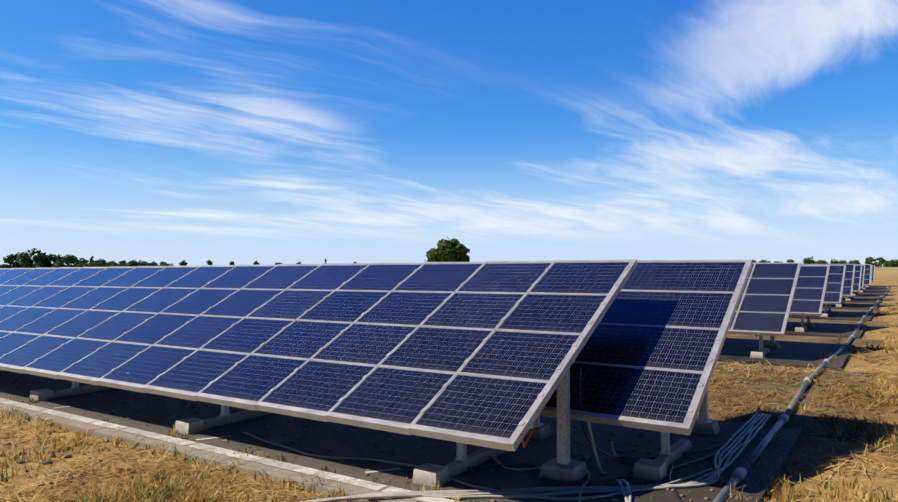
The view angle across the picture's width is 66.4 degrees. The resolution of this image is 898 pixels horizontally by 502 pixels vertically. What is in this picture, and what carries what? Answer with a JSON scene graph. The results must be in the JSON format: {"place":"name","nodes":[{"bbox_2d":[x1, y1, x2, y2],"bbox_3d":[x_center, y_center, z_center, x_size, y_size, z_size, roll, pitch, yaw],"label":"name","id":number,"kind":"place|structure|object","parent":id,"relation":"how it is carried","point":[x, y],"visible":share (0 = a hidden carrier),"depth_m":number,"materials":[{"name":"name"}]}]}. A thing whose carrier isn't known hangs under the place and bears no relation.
{"place":"outdoors","nodes":[
{"label":"outdoors","id":0,"kind":"place"},
{"bbox_2d":[0,266,897,501],"bbox_3d":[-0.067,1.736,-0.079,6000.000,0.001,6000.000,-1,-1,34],"label":"ground","id":1,"kind":"structure","parent":0,"point":[883,275],"depth_m":5.99,"materials":[{"name":"brown plant"}]},
{"bbox_2d":[0,264,12,267],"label":"tree","id":2,"kind":"object","parent":1,"relation":"on","point":[6,266],"visible":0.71,"depth_m":375.14,"materials":[{"name":"green plant"}]},
{"bbox_2d":[3,252,23,267],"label":"tree","id":3,"kind":"object","parent":1,"relation":"on","point":[10,259],"visible":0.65,"depth_m":361.36,"materials":[{"name":"green plant"}]},
{"bbox_2d":[17,248,41,267],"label":"tree","id":4,"kind":"object","parent":1,"relation":"on","point":[24,259],"visible":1,"depth_m":340.12,"materials":[{"name":"green plant"}]},
{"bbox_2d":[32,252,57,266],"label":"tree","id":5,"kind":"object","parent":1,"relation":"on","point":[45,258],"visible":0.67,"depth_m":351.57,"materials":[{"name":"green plant"}]},
{"bbox_2d":[41,261,65,267],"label":"tree","id":6,"kind":"object","parent":1,"relation":"on","point":[55,265],"visible":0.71,"depth_m":350.17,"materials":[{"name":"green plant"}]},
{"bbox_2d":[53,254,63,263],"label":"tree","id":7,"kind":"object","parent":1,"relation":"on","point":[59,258],"visible":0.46,"depth_m":381.11,"materials":[{"name":"green plant"}]},
{"bbox_2d":[61,254,77,266],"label":"tree","id":8,"kind":"object","parent":1,"relation":"on","point":[67,259],"visible":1,"depth_m":353.24,"materials":[{"name":"green plant"}]},
{"bbox_2d":[74,258,88,266],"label":"tree","id":9,"kind":"object","parent":1,"relation":"on","point":[80,261],"visible":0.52,"depth_m":404.12,"materials":[{"name":"green plant"}]},
{"bbox_2d":[76,262,98,266],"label":"tree","id":10,"kind":"object","parent":1,"relation":"on","point":[82,264],"visible":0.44,"depth_m":363.22,"materials":[{"name":"green plant"}]},
{"bbox_2d":[94,259,105,263],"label":"tree","id":11,"kind":"object","parent":1,"relation":"on","point":[98,261],"visible":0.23,"depth_m":425.79,"materials":[{"name":"green plant"}]},
{"bbox_2d":[98,261,109,266],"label":"tree","id":12,"kind":"object","parent":1,"relation":"on","point":[101,264],"visible":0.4,"depth_m":377.09,"materials":[{"name":"green plant"}]},
{"bbox_2d":[123,260,145,266],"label":"tree","id":13,"kind":"object","parent":1,"relation":"on","point":[133,264],"visible":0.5,"depth_m":371.96,"materials":[{"name":"green plant"}]},
{"bbox_2d":[142,263,157,265],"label":"tree","id":14,"kind":"object","parent":1,"relation":"on","point":[151,264],"visible":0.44,"depth_m":427.51,"materials":[{"name":"green plant"}]},
{"bbox_2d":[0,416,364,501],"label":"dry grass","id":15,"kind":"structure","parent":1,"relation":"on","point":[100,497],"depth_m":5.32,"materials":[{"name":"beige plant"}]},
{"bbox_2d":[179,260,187,265],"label":"tree","id":16,"kind":"object","parent":1,"relation":"on","point":[183,263],"visible":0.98,"depth_m":595.85,"materials":[{"name":"green plant"}]},
{"bbox_2d":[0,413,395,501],"bbox_3d":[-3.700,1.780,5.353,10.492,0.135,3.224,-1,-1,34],"label":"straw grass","id":17,"kind":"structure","parent":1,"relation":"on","point":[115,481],"depth_m":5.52,"materials":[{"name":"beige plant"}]},
{"bbox_2d":[0,398,459,501],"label":"kerb","id":18,"kind":"structure","parent":1,"relation":"on","point":[98,431],"depth_m":5.98,"materials":[{"name":"concrete"}]},
{"bbox_2d":[0,398,458,501],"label":"kerb line paint","id":19,"kind":"object","parent":18,"relation":"on","point":[327,475],"visible":0.85,"depth_m":6.05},
{"bbox_2d":[0,371,801,501],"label":"pad","id":20,"kind":"object","parent":1,"relation":"on","point":[319,441],"visible":0.33,"depth_m":6.39,"materials":[{"name":"concrete"}]},
{"bbox_2d":[0,259,637,487],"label":"solar table","id":21,"kind":"object","parent":20,"relation":"on","point":[482,354],"visible":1,"depth_m":6.92,"materials":[{"name":"blue glass"}]},
{"bbox_2d":[0,373,780,501],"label":"pebbles","id":22,"kind":"object","parent":20,"relation":"on","point":[521,477],"visible":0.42,"depth_m":6.49,"materials":[{"name":"stone"}]},
{"bbox_2d":[539,260,752,481],"bbox_3d":[1.839,0.951,6.556,1.542,1.747,2.608,-1,-1,34],"label":"solar panel","id":23,"kind":"object","parent":20,"relation":"on","point":[647,357],"visible":0.75,"depth_m":6.14,"materials":[{"name":"blue glass"}]},
{"bbox_2d":[0,311,866,501],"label":"joint weeds","id":24,"kind":"object","parent":1,"relation":"on","point":[326,468],"depth_m":6.12,"materials":[{"name":"beige plant"}]},
{"bbox_2d":[424,237,469,262],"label":"tree","id":25,"kind":"object","parent":1,"relation":"on","point":[452,250],"visible":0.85,"depth_m":244.88,"materials":[{"name":"green plant"}]},
{"bbox_2d":[243,367,770,501],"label":"loose cables","id":26,"kind":"object","parent":1,"relation":"on","point":[625,491],"visible":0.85,"depth_m":5.22,"materials":[{"name":"grey plastic"}]},
{"bbox_2d":[758,259,770,262],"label":"tree","id":27,"kind":"object","parent":1,"relation":"on","point":[763,261],"visible":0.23,"depth_m":654.65,"materials":[{"name":"green plant"}]},
{"bbox_2d":[717,338,854,370],"bbox_3d":[-11.292,2.259,25.392,45.150,0.080,3.950,-1,-1,34],"label":"pad row","id":28,"kind":"object","parent":1,"relation":"on","point":[790,353],"visible":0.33,"depth_m":13.13,"materials":[{"name":"concrete"}]},
{"bbox_2d":[727,262,800,358],"bbox_3d":[3.767,1.128,15.016,6.792,1.747,2.608,-1,-1,34],"label":"solar table row","id":29,"kind":"object","parent":28,"relation":"on","point":[765,303],"visible":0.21,"depth_m":13.19,"materials":[{"name":"blue glass"}]},
{"bbox_2d":[697,285,897,441],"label":"dirt strips","id":30,"kind":"object","parent":1,"relation":"on","point":[768,384],"depth_m":9.90,"materials":[{"name":"brown soil"}]},
{"bbox_2d":[697,358,828,422],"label":"straw grass rows","id":31,"kind":"object","parent":30,"relation":"on","point":[750,392],"depth_m":9.35,"materials":[{"name":"brown plant"}]},
{"bbox_2d":[708,363,821,424],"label":"grass tufts","id":32,"kind":"object","parent":30,"relation":"on","point":[743,377],"depth_m":9.45,"materials":[{"name":"brown plant"}]},
{"bbox_2d":[709,362,867,431],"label":"pebble rows","id":33,"kind":"object","parent":30,"relation":"on","point":[779,407],"visible":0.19,"depth_m":9.47,"materials":[{"name":"stone"}]},
{"bbox_2d":[712,284,889,501],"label":"cable conduit","id":34,"kind":"object","parent":1,"relation":"on","point":[738,474],"visible":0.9,"depth_m":6.97,"materials":[{"name":"grey plastic"}]},
{"bbox_2d":[802,257,815,263],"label":"tree","id":35,"kind":"object","parent":1,"relation":"on","point":[807,260],"visible":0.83,"depth_m":459.36,"materials":[{"name":"green plant"}]},
{"bbox_2d":[815,260,828,263],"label":"tree","id":36,"kind":"object","parent":1,"relation":"on","point":[821,262],"visible":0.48,"depth_m":699.48,"materials":[{"name":"green plant"}]},
{"bbox_2d":[785,322,866,338],"bbox_3d":[-8.028,2.362,30.320,45.150,0.080,3.950,-1,-1,34],"label":"pad row","id":37,"kind":"object","parent":1,"relation":"on","point":[836,330],"visible":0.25,"depth_m":17.77,"materials":[{"name":"concrete"}]},
{"bbox_2d":[789,265,829,331],"bbox_3d":[7.083,1.263,19.925,6.792,1.684,2.637,-1,-1,34],"label":"solar table row","id":38,"kind":"object","parent":37,"relation":"on","point":[809,295],"visible":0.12,"depth_m":18.09,"materials":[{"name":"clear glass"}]},
{"bbox_2d":[761,300,897,501],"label":"grass tufts","id":39,"kind":"object","parent":1,"relation":"on","point":[785,494],"visible":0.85,"depth_m":7.05,"materials":[{"name":"beige plant"}]},
{"bbox_2d":[789,311,873,320],"bbox_3d":[-4.679,2.468,35.376,45.150,0.080,3.950,-1,-1,34],"label":"pad row","id":40,"kind":"object","parent":1,"relation":"on","point":[843,315],"visible":0.21,"depth_m":22.64,"materials":[{"name":"concrete"}]},
{"bbox_2d":[820,265,845,316],"bbox_3d":[10.450,1.359,24.964,6.792,1.703,2.628,-1,-1,34],"label":"solar table row","id":41,"kind":"object","parent":40,"relation":"on","point":[834,286],"visible":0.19,"depth_m":23.09,"materials":[{"name":"blue glass"}]},
{"bbox_2d":[830,259,847,263],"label":"tree","id":42,"kind":"object","parent":1,"relation":"on","point":[837,262],"visible":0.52,"depth_m":711.21,"materials":[{"name":"green plant"}]},
{"bbox_2d":[823,303,879,309],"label":"pad row","id":43,"kind":"object","parent":1,"relation":"on","point":[857,306],"visible":0.21,"depth_m":28.14,"materials":[{"name":"concrete"}]},
{"bbox_2d":[801,264,854,306],"bbox_3d":[13.912,1.447,30.254,6.792,1.748,2.607,-1,-1,34],"label":"solar table row","id":44,"kind":"object","parent":43,"relation":"on","point":[848,281],"visible":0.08,"depth_m":28.51,"materials":[{"name":"blue glass"}]},
{"bbox_2d":[848,260,859,263],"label":"tree","id":45,"kind":"object","parent":1,"relation":"on","point":[854,262],"visible":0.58,"depth_m":685.57,"materials":[{"name":"green plant"}]},
{"bbox_2d":[843,298,882,302],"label":"pad row","id":46,"kind":"object","parent":1,"relation":"on","point":[863,300],"visible":0.21,"depth_m":32.95,"materials":[{"name":"concrete"}]},
{"bbox_2d":[845,265,861,300],"bbox_3d":[17.134,1.570,35.108,6.792,1.704,2.627,-1,-1,34],"label":"solar table row","id":47,"kind":"object","parent":46,"relation":"on","point":[857,278],"visible":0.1,"depth_m":33.15,"materials":[{"name":"blue glass"}]},
{"bbox_2d":[852,294,885,297],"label":"pad row","id":48,"kind":"object","parent":1,"relation":"on","point":[870,295],"visible":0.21,"depth_m":38.41,"materials":[{"name":"concrete"}]},
{"bbox_2d":[852,265,864,295],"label":"solar table row","id":49,"kind":"object","parent":48,"relation":"on","point":[862,279],"visible":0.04,"depth_m":38.47,"materials":[{"name":"silver glass"}]},
{"bbox_2d":[852,291,885,293],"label":"pad row","id":50,"kind":"object","parent":1,"relation":"on","point":[875,292],"depth_m":42.66,"materials":[{"name":"concrete"}]},
{"bbox_2d":[855,264,870,291],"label":"solar table row","id":51,"kind":"object","parent":50,"relation":"on","point":[867,276],"visible":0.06,"depth_m":43.62,"materials":[{"name":"blue glass"}]},
{"bbox_2d":[865,257,875,265],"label":"tree","id":52,"kind":"object","parent":1,"relation":"on","point":[869,260],"visible":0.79,"depth_m":475.83,"materials":[{"name":"green plant"}]},
{"bbox_2d":[860,288,887,290],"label":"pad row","id":53,"kind":"object","parent":1,"relation":"on","point":[879,289],"visible":0.07,"depth_m":47.96,"materials":[{"name":"concrete"}]},
{"bbox_2d":[863,265,872,288],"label":"solar table row","id":54,"kind":"object","parent":53,"relation":"on","point":[864,287],"visible":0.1,"depth_m":48.83,"materials":[{"name":"silver glass"}]},
{"bbox_2d":[867,286,889,287],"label":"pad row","id":55,"kind":"object","parent":1,"relation":"on","point":[878,287],"visible":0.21,"depth_m":52.50,"materials":[{"name":"concrete"}]},
{"bbox_2d":[865,265,874,286],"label":"solar table row","id":56,"kind":"object","parent":55,"relation":"on","point":[873,268],"visible":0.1,"depth_m":53.72,"materials":[{"name":"silver glass"}]},
{"bbox_2d":[875,257,885,267],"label":"tree","id":57,"kind":"object","parent":1,"relation":"on","point":[881,261],"visible":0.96,"depth_m":507.48,"materials":[{"name":"green plant"}]},
{"bbox_2d":[883,259,896,266],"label":"tree","id":58,"kind":"object","parent":1,"relation":"on","point":[891,263],"visible":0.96,"depth_m":685.94,"materials":[{"name":"green plant"}]},
{"bbox_2d":[0,0,897,265],"label":"sky","id":59,"kind":"structure","parent":0,"point":[195,132],"materials":[{"name":"blue"}]},
{"bbox_2d":[742,345,897,501],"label":"straw grass","id":60,"kind":"structure","parent":0,"point":[840,446],"depth_m":7.06,"materials":[{"name":"beige plant"}]}
]}

